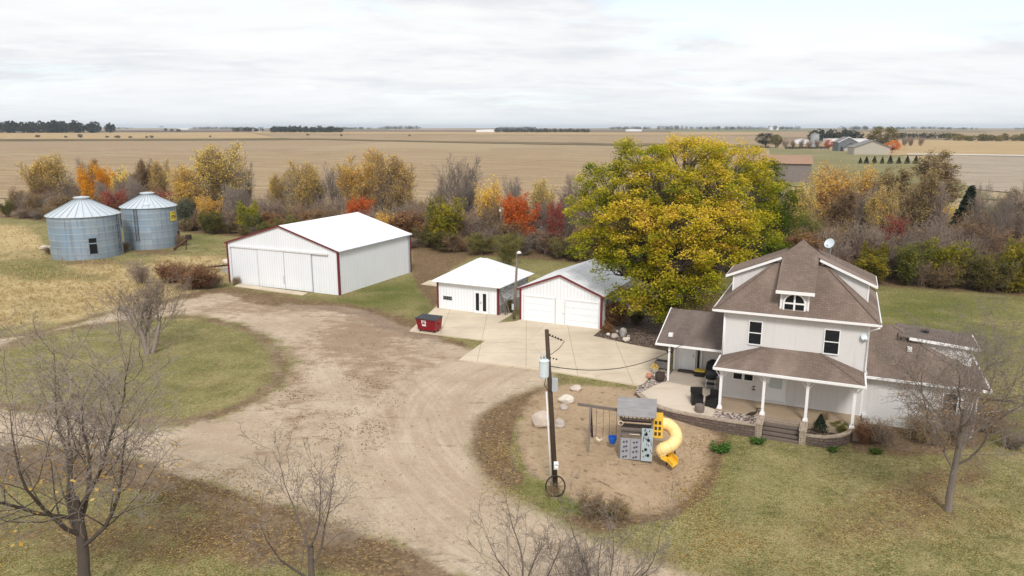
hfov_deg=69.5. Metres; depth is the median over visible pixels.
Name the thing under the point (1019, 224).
tree
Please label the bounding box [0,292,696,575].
gravel drive
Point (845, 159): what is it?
mown grass
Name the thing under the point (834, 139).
barn
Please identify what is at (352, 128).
horizon wood
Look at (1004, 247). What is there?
shrub
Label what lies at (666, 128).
horizon wood
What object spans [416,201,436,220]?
bare shrub
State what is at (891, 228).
shrub
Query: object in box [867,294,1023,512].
bare tree
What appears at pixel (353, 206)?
shrub
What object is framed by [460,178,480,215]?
bare tree
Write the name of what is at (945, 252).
shrub
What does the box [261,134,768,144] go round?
tan field
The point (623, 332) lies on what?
rock
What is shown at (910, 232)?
shrub
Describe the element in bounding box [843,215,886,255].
bare shrub
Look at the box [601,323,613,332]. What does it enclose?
dry bush
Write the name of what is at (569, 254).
shrub
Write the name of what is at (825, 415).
dry bush
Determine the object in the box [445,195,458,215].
bare shrub
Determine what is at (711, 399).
patio chair
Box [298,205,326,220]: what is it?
shrub
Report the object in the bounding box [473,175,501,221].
shrub
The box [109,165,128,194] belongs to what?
shrub
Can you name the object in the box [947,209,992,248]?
shrub
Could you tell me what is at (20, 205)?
bare shrub
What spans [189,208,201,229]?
bare shrub
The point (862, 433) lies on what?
dry bush
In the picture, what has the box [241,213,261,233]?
shrub
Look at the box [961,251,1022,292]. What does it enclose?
shrub
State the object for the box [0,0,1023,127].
sky
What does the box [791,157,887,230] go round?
tree
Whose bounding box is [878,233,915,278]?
bare shrub
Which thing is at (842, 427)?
shrub
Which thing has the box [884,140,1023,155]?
golden field
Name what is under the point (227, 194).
bare tree
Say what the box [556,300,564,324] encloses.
walk door
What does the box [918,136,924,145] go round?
bare tree
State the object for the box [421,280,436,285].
concrete pad
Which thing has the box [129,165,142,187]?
tree
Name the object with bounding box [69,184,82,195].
shrub
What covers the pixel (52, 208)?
shrub
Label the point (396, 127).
horizon wood
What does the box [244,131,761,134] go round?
golden strip
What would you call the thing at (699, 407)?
barrel table
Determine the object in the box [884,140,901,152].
tree
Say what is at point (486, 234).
bare shrub
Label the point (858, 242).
bare shrub
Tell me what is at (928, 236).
bare shrub
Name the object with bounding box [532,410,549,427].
boulder
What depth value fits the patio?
44.37 m
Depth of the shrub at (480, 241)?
94.46 m
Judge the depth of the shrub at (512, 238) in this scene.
93.69 m
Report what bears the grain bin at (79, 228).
on the lawn at (222, 367)
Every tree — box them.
[0,288,193,575]
[13,152,76,197]
[73,156,87,183]
[75,160,117,197]
[86,158,109,182]
[93,179,111,196]
[105,266,200,353]
[111,174,132,195]
[122,175,144,201]
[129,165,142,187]
[136,157,158,191]
[144,159,172,193]
[163,163,219,226]
[177,140,256,214]
[218,182,236,210]
[223,184,249,210]
[232,423,373,575]
[235,159,255,198]
[265,171,290,206]
[279,167,297,205]
[283,158,325,208]
[313,162,346,206]
[315,181,327,205]
[332,145,389,210]
[364,152,418,211]
[423,194,469,249]
[428,175,453,211]
[432,153,483,217]
[453,450,601,575]
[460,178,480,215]
[500,176,523,216]
[521,468,688,575]
[526,201,549,250]
[527,178,559,214]
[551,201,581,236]
[554,169,581,214]
[562,133,788,325]
[571,178,596,224]
[732,157,805,258]
[753,133,775,146]
[765,182,791,223]
[770,134,782,147]
[782,138,790,147]
[783,178,821,226]
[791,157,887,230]
[798,139,804,146]
[814,138,819,146]
[817,186,862,234]
[824,139,832,147]
[849,188,863,232]
[853,164,915,224]
[854,181,881,237]
[862,182,903,248]
[866,126,902,144]
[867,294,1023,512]
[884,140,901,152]
[887,155,893,163]
[890,181,918,237]
[896,167,943,236]
[901,137,908,144]
[907,136,914,145]
[908,149,967,208]
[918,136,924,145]
[922,175,960,238]
[946,185,981,241]
[961,181,994,241]
[976,187,1016,239]
[985,187,1022,217]
[995,180,1023,243]
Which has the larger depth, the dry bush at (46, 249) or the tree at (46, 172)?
the tree at (46, 172)
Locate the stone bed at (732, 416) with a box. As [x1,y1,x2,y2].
[713,410,756,421]
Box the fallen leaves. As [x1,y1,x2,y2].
[0,420,1022,575]
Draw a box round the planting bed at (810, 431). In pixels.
[807,429,837,434]
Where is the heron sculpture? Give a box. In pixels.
[746,407,760,423]
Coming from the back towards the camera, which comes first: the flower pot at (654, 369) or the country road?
the country road
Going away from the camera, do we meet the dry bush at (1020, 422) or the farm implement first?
the dry bush at (1020, 422)
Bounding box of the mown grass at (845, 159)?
[769,148,996,199]
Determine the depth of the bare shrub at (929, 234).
79.16 m
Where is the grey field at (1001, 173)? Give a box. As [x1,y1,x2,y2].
[932,156,1023,192]
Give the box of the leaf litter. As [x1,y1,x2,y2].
[197,301,437,457]
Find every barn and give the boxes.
[476,129,494,131]
[625,129,641,130]
[746,155,813,181]
[794,138,808,143]
[823,138,876,143]
[847,140,891,154]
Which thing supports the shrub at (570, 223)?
on the lawn at (222, 367)
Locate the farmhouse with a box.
[655,240,991,440]
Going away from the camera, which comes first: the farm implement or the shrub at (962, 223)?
the farm implement
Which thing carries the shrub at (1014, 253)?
on the lawn at (222, 367)
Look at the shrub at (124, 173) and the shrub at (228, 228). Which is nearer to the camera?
the shrub at (228, 228)
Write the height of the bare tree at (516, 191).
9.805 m
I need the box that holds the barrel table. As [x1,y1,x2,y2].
[695,403,704,412]
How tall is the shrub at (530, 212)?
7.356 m
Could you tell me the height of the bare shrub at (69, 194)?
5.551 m
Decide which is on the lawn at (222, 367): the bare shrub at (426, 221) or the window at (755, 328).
the bare shrub at (426, 221)
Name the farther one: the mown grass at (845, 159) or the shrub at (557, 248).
the mown grass at (845, 159)
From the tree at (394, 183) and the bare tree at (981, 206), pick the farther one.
the tree at (394, 183)
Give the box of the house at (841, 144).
[832,137,858,150]
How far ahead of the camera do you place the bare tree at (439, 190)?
109.01 m
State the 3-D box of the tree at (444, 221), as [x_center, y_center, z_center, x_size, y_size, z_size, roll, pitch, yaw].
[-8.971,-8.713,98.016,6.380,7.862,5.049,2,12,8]
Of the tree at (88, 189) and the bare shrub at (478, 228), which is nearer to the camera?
the bare shrub at (478, 228)
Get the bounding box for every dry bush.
[41,244,50,252]
[123,241,130,250]
[151,259,192,282]
[164,260,223,289]
[175,232,187,245]
[231,276,240,284]
[545,481,560,496]
[576,484,618,522]
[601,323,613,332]
[603,296,629,325]
[822,409,830,419]
[850,414,881,444]
[864,416,899,446]
[896,407,951,445]
[938,402,986,442]
[976,397,1023,432]
[997,427,1023,449]
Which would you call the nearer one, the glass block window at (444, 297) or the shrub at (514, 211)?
the glass block window at (444, 297)
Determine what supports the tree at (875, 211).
on the lawn at (222, 367)
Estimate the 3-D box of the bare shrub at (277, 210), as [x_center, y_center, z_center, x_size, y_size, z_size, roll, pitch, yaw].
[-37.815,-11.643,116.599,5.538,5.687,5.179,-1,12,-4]
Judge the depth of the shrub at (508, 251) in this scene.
86.70 m
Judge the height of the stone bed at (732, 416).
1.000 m
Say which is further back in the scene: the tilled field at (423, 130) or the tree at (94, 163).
the tilled field at (423, 130)
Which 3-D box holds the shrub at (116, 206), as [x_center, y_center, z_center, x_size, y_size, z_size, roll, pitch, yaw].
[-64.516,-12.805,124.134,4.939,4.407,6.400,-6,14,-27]
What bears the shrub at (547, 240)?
on the lawn at (222, 367)
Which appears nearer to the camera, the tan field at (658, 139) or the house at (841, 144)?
the house at (841, 144)
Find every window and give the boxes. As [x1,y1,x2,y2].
[443,295,451,299]
[732,373,742,380]
[743,374,753,381]
[747,320,762,345]
[782,295,805,311]
[822,328,840,355]
[942,393,958,411]
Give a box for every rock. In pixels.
[611,333,618,337]
[620,328,626,336]
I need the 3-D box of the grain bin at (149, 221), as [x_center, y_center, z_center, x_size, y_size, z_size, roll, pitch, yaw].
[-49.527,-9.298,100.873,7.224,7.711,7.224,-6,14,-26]
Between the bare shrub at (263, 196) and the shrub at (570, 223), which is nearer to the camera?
the shrub at (570, 223)
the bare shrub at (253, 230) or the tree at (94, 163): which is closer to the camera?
the bare shrub at (253, 230)
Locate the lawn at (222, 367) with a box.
[0,207,1023,575]
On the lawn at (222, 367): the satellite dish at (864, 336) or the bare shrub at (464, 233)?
the bare shrub at (464, 233)
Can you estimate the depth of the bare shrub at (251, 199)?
122.86 m
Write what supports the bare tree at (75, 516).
on the lawn at (222, 367)
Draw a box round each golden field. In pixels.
[0,132,276,138]
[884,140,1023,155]
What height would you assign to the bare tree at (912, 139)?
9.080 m
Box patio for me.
[641,381,714,415]
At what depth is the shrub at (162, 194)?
123.63 m
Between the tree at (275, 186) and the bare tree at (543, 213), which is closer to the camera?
the bare tree at (543, 213)
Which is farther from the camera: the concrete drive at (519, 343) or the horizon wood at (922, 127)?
the horizon wood at (922, 127)
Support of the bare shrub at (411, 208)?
on the lawn at (222, 367)
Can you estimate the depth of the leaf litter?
44.62 m
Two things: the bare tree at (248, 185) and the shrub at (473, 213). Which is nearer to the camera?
the shrub at (473, 213)
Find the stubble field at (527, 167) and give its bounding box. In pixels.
[0,147,768,227]
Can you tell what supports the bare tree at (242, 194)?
on the lawn at (222, 367)
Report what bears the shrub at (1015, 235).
on the lawn at (222, 367)
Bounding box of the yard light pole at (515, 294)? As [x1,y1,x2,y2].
[512,251,520,319]
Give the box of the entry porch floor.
[666,369,719,389]
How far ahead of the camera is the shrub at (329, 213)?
108.15 m
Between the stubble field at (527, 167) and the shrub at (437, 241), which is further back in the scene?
the stubble field at (527, 167)
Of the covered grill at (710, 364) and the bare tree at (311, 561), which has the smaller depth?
the bare tree at (311, 561)
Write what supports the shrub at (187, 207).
on the lawn at (222, 367)
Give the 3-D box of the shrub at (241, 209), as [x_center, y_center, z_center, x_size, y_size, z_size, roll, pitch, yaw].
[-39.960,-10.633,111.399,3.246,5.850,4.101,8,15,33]
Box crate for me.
[694,372,704,377]
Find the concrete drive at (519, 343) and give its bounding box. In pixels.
[459,319,670,386]
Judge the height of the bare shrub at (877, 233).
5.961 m
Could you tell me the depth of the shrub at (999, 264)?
72.13 m
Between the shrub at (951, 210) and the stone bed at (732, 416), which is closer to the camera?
the stone bed at (732, 416)
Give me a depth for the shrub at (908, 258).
74.92 m
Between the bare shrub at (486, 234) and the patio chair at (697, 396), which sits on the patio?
the patio chair at (697, 396)
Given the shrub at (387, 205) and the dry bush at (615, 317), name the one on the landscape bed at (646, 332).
the dry bush at (615, 317)
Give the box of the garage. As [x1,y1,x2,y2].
[517,259,631,328]
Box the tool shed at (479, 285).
[431,257,534,314]
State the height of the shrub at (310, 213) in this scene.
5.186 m
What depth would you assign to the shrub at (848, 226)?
86.64 m
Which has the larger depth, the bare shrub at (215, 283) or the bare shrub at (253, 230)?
the bare shrub at (253, 230)
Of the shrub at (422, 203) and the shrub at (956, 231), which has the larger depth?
the shrub at (422, 203)
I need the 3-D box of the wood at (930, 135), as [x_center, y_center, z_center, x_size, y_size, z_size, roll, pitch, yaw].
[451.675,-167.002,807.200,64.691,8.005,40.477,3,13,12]
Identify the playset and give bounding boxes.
[578,396,682,467]
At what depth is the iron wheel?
32.76 m
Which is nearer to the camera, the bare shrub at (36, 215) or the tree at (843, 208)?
the tree at (843, 208)
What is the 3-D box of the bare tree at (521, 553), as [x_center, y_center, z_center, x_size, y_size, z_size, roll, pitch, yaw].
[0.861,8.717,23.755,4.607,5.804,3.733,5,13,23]
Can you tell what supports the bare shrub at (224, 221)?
on the lawn at (222, 367)
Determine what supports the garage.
on the lawn at (222, 367)
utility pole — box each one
[499,203,501,249]
[539,329,564,490]
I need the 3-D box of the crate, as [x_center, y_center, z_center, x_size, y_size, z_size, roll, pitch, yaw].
[12.222,5.558,47.981,0.600,0.320,0.500,5,13,24]
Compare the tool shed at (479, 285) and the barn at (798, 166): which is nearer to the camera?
the tool shed at (479, 285)
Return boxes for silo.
[810,133,818,145]
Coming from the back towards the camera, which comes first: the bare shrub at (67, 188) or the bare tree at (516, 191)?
the bare shrub at (67, 188)
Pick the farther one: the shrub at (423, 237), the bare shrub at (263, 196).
the bare shrub at (263, 196)
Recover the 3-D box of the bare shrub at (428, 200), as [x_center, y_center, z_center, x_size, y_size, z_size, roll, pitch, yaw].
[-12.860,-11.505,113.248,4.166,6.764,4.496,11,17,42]
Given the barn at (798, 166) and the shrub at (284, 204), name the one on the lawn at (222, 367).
the shrub at (284, 204)
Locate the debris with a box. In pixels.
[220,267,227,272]
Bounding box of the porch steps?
[755,415,807,444]
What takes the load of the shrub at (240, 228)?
on the lawn at (222, 367)
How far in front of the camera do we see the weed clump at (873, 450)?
37.55 m
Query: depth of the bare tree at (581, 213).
100.81 m
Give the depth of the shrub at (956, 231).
87.82 m
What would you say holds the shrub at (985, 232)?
on the lawn at (222, 367)
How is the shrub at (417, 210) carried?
on the lawn at (222, 367)
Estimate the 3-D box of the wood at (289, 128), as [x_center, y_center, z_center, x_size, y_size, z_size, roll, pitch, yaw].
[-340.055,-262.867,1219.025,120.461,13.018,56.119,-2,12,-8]
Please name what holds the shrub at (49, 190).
on the lawn at (222, 367)
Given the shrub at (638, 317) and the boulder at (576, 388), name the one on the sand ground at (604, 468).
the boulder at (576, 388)
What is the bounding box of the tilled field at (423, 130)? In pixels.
[112,130,669,131]
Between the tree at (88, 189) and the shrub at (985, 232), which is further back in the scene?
the tree at (88, 189)
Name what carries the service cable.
hanging from the utility pole at (545, 369)
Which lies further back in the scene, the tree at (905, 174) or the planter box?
the tree at (905, 174)
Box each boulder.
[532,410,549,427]
[554,418,564,427]
[558,394,574,403]
[559,404,567,409]
[570,385,581,391]
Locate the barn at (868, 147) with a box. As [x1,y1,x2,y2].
[847,140,891,154]
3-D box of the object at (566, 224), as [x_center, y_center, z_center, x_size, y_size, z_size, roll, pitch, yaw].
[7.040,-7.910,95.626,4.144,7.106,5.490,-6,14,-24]
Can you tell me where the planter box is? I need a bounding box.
[654,358,670,368]
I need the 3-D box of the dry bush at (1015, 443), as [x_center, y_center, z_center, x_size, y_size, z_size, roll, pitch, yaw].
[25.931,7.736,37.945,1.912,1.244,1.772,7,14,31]
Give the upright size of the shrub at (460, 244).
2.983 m
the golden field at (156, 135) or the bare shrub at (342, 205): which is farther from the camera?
the golden field at (156, 135)
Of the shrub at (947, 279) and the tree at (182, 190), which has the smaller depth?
the shrub at (947, 279)
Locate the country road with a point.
(970, 154)
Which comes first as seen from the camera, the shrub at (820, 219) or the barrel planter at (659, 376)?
the barrel planter at (659, 376)
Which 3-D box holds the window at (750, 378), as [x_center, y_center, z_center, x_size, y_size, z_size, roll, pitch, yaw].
[13.940,5.262,43.463,0.600,0.500,0.081,5,13,24]
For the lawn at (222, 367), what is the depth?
34.50 m
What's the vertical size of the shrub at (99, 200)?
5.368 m
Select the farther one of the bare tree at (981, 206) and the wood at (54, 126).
the wood at (54, 126)
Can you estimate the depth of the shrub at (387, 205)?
111.27 m
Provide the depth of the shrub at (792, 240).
81.74 m
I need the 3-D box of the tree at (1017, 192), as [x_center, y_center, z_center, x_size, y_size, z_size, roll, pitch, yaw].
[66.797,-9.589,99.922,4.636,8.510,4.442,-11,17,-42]
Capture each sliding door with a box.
[231,247,258,285]
[257,249,284,288]
[284,252,312,291]
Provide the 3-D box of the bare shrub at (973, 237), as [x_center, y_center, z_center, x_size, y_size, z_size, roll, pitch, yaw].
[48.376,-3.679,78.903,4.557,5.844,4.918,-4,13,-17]
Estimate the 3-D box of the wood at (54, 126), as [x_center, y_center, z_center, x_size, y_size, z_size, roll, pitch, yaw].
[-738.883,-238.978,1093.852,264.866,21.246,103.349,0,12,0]
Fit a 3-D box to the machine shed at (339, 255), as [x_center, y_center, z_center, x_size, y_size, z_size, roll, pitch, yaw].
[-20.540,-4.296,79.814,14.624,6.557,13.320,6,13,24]
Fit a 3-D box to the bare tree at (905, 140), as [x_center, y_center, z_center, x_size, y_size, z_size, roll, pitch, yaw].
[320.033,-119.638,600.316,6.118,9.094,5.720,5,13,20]
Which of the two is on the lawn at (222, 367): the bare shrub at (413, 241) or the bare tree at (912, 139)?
the bare shrub at (413, 241)
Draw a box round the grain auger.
[173,235,191,249]
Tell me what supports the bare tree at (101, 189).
on the lawn at (222, 367)
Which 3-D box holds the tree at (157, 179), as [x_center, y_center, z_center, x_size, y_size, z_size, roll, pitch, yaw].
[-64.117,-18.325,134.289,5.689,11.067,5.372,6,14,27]
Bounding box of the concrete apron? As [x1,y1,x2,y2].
[410,306,514,340]
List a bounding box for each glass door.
[474,291,480,312]
[481,291,487,313]
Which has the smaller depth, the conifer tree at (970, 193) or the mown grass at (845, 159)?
the conifer tree at (970, 193)
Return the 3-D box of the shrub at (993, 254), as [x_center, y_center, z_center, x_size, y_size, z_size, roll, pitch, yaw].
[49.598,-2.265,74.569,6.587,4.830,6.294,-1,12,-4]
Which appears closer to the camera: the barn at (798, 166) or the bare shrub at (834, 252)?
the bare shrub at (834, 252)
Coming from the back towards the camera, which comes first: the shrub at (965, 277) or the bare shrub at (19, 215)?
the bare shrub at (19, 215)
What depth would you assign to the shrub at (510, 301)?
65.21 m
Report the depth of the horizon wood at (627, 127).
2835.77 m
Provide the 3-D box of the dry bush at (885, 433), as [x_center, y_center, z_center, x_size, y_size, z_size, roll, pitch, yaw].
[19.276,7.437,38.387,1.697,1.661,1.814,-7,14,-30]
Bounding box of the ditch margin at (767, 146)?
[308,138,768,147]
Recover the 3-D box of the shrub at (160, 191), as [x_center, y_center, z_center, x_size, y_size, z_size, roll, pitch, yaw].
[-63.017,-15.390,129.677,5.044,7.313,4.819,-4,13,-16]
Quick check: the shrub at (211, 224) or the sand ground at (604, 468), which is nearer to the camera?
the sand ground at (604, 468)
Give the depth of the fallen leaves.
30.76 m
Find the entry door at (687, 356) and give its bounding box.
[679,348,702,369]
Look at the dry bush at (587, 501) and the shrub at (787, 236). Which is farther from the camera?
the shrub at (787, 236)
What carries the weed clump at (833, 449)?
on the lawn at (222, 367)
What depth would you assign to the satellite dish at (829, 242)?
43.85 m
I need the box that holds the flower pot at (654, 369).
[651,364,658,372]
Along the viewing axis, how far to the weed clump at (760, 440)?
39.43 m
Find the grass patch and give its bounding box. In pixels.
[499,314,519,322]
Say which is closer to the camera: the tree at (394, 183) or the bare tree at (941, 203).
the bare tree at (941, 203)
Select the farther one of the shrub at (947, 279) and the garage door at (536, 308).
the shrub at (947, 279)
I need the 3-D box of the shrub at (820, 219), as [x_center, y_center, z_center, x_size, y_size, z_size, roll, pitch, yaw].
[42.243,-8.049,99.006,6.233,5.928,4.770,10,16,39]
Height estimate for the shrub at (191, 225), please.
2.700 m
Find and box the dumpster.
[414,313,442,332]
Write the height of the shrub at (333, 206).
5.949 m
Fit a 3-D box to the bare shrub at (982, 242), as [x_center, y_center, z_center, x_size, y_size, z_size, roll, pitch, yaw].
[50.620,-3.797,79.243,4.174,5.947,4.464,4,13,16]
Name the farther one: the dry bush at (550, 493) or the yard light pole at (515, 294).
the yard light pole at (515, 294)
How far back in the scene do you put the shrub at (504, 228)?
95.99 m
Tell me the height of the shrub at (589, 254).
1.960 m
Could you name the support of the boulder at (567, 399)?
on the sand ground at (604, 468)
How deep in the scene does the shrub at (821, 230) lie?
82.49 m
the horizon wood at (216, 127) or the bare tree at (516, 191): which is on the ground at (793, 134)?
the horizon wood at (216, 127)
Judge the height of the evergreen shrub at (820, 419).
1.024 m
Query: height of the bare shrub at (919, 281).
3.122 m
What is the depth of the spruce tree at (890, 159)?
326.52 m
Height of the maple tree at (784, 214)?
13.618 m
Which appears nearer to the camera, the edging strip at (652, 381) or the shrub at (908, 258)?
the edging strip at (652, 381)
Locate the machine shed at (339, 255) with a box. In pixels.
[224,212,411,295]
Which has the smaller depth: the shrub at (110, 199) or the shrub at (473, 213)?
the shrub at (473, 213)
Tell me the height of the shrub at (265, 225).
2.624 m
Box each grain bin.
[44,196,123,260]
[119,192,179,249]
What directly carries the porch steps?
on the lawn at (222, 367)
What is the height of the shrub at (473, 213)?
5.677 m
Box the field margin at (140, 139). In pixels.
[0,138,316,140]
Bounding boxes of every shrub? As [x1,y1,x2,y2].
[0,200,13,215]
[4,185,26,211]
[11,191,30,215]
[11,208,31,217]
[21,190,44,211]
[21,206,42,216]
[26,208,41,219]
[27,184,48,206]
[37,184,51,208]
[39,193,55,214]
[39,203,59,218]
[44,185,65,202]
[44,205,56,212]
[46,191,72,208]
[59,178,75,195]
[60,180,78,196]
[61,188,80,202]
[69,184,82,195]
[91,195,103,203]
[100,187,130,207]
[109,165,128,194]
[109,183,130,199]
[113,199,127,216]
[123,256,153,284]
[143,182,164,195]
[153,187,177,201]
[176,196,196,229]
[178,216,196,230]
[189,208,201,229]
[192,191,225,223]
[197,210,222,231]
[198,211,223,233]
[204,274,228,287]
[215,209,233,228]
[217,220,236,233]
[220,198,242,230]
[222,203,260,232]
[232,220,259,234]
[233,200,258,233]
[240,191,260,212]
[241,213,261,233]
[247,192,283,214]
[247,226,262,233]
[255,221,275,230]
[256,209,284,225]
[257,197,286,219]
[271,199,288,218]
[273,214,300,225]
[280,197,305,218]
[280,202,308,222]
[294,188,327,215]
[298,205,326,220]
[302,203,325,219]
[311,205,338,218]
[323,198,343,214]
[324,194,350,216]
[344,195,375,215]
[357,203,387,218]
[374,208,395,225]
[383,196,416,217]
[387,201,405,217]
[387,207,425,243]
[398,199,426,218]
[404,195,428,211]
[404,200,426,220]
[411,225,433,247]
[411,237,420,246]
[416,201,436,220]
[418,192,433,210]
[422,213,437,230]
[427,229,458,251]
[441,231,468,251]
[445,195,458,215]
[455,204,481,246]
[461,216,489,245]
[462,206,482,245]
[464,232,500,255]
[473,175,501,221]
[478,197,503,234]
[479,220,499,249]
[492,234,524,264]
[493,215,528,245]
[498,189,544,237]
[503,231,525,251]
[506,299,516,310]
[514,230,536,255]
[525,195,544,245]
[531,224,567,254]
[537,227,571,253]
[545,196,565,238]
[548,237,571,258]
[556,201,580,237]
[560,238,589,260]
[568,218,589,236]
[570,224,608,256]
[578,205,602,223]
[586,247,600,258]
[607,494,632,521]
[629,310,644,323]
[777,226,800,247]
[786,229,824,249]
[789,218,846,254]
[790,213,825,239]
[811,208,827,225]
[812,225,855,261]
[812,414,828,433]
[828,420,846,431]
[829,224,848,260]
[831,219,854,259]
[837,254,870,264]
[838,223,883,262]
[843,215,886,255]
[843,221,897,255]
[851,251,899,281]
[861,239,892,266]
[876,218,939,247]
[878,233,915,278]
[880,212,910,249]
[882,222,923,275]
[893,238,938,286]
[908,225,944,281]
[910,260,931,286]
[911,214,962,249]
[911,217,958,247]
[918,257,963,288]
[921,234,974,287]
[926,236,968,281]
[943,199,957,230]
[945,226,982,277]
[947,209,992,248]
[949,215,986,243]
[952,210,1014,257]
[957,244,999,289]
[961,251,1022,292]
[964,228,1005,256]
[972,254,1008,291]
[980,243,1006,286]
[995,227,1018,257]
[997,236,1023,293]
[1001,217,1023,241]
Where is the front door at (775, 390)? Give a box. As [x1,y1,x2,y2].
[765,377,786,402]
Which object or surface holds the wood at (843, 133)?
on the ground at (793, 134)
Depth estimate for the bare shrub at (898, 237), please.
79.80 m
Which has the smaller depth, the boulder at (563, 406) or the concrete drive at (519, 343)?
the boulder at (563, 406)
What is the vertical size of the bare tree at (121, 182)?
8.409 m
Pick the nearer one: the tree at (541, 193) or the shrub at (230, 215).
the tree at (541, 193)
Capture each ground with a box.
[0,128,1023,206]
[0,221,228,329]
[517,384,719,514]
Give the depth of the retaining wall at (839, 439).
39.07 m
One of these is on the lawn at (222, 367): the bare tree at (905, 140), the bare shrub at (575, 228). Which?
the bare shrub at (575, 228)
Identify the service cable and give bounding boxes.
[551,343,683,370]
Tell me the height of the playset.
3.080 m
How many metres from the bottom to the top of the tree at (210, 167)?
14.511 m
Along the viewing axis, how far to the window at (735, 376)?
43.74 m
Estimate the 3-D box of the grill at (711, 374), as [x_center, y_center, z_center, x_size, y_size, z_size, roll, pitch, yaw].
[12.508,5.673,45.509,1.080,1.152,0.585,5,13,24]
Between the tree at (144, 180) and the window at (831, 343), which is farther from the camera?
the tree at (144, 180)
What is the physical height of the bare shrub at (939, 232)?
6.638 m
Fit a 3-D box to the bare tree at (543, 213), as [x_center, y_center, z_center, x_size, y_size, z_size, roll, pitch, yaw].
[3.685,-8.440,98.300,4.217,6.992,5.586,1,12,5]
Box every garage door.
[524,294,555,323]
[565,299,598,328]
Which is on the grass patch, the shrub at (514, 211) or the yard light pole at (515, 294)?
the yard light pole at (515, 294)
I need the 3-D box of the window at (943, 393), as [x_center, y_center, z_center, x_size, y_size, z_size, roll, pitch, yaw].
[23.412,6.128,39.417,0.750,1.050,0.081,5,13,24]
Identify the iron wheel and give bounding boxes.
[545,475,565,496]
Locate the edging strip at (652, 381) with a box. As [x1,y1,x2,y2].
[634,369,671,395]
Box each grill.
[705,370,719,388]
[706,359,718,375]
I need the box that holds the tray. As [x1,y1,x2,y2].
[694,368,705,372]
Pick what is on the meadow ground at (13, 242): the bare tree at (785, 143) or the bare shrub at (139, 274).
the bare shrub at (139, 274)
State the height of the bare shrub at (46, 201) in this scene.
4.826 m
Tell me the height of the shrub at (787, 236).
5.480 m
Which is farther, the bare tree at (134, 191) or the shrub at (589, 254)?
the bare tree at (134, 191)
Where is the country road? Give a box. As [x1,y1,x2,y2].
[907,153,1023,155]
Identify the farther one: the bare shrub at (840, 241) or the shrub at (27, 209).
the shrub at (27, 209)
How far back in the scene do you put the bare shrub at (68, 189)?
139.45 m
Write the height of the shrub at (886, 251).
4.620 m
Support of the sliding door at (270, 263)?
in the machine shed at (339, 255)
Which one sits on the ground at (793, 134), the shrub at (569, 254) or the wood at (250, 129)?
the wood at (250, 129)
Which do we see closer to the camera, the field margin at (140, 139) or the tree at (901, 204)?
the tree at (901, 204)
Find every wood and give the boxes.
[0,119,115,132]
[192,126,241,128]
[232,126,263,131]
[270,125,343,131]
[323,127,371,129]
[379,125,419,128]
[494,128,589,131]
[497,126,535,129]
[611,126,648,129]
[657,125,687,129]
[712,126,756,129]
[757,126,799,129]
[807,128,865,140]
[839,125,879,129]
[892,132,956,138]
[910,126,950,128]
[941,127,976,129]
[943,132,1023,140]
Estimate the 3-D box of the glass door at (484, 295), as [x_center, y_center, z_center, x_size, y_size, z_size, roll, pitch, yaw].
[-2.406,1.306,64.295,0.660,1.980,0.088,6,14,25]
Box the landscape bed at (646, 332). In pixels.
[594,316,673,352]
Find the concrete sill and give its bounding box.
[235,284,306,295]
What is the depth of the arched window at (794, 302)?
41.57 m
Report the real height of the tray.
0.100 m
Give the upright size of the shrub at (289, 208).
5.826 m
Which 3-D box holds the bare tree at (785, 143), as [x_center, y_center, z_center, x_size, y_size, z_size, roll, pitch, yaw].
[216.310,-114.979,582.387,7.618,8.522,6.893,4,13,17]
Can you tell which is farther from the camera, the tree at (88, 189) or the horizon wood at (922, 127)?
the horizon wood at (922, 127)
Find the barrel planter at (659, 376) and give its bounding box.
[655,371,664,381]
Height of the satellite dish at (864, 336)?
0.426 m
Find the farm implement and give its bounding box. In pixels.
[204,264,227,269]
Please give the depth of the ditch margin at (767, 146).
714.76 m
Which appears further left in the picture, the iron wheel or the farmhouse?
the iron wheel
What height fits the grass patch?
0.050 m
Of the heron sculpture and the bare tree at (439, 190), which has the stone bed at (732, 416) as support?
the heron sculpture
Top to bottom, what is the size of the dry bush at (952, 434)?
2.492 m
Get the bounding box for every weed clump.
[709,440,730,453]
[719,441,731,446]
[749,436,766,444]
[827,445,838,452]
[868,447,883,453]
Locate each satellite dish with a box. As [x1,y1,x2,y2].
[824,238,834,257]
[861,333,867,340]
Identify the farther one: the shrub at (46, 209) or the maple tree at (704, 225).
the shrub at (46, 209)
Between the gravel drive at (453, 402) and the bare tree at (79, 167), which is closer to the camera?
the gravel drive at (453, 402)
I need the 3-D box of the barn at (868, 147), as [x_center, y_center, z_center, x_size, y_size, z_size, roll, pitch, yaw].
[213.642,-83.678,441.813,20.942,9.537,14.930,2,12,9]
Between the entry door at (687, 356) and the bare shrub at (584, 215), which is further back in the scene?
the bare shrub at (584, 215)
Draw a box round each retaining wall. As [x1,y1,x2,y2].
[636,393,755,436]
[805,430,852,447]
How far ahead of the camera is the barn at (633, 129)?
1399.57 m
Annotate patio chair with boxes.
[690,386,703,405]
[705,388,718,408]

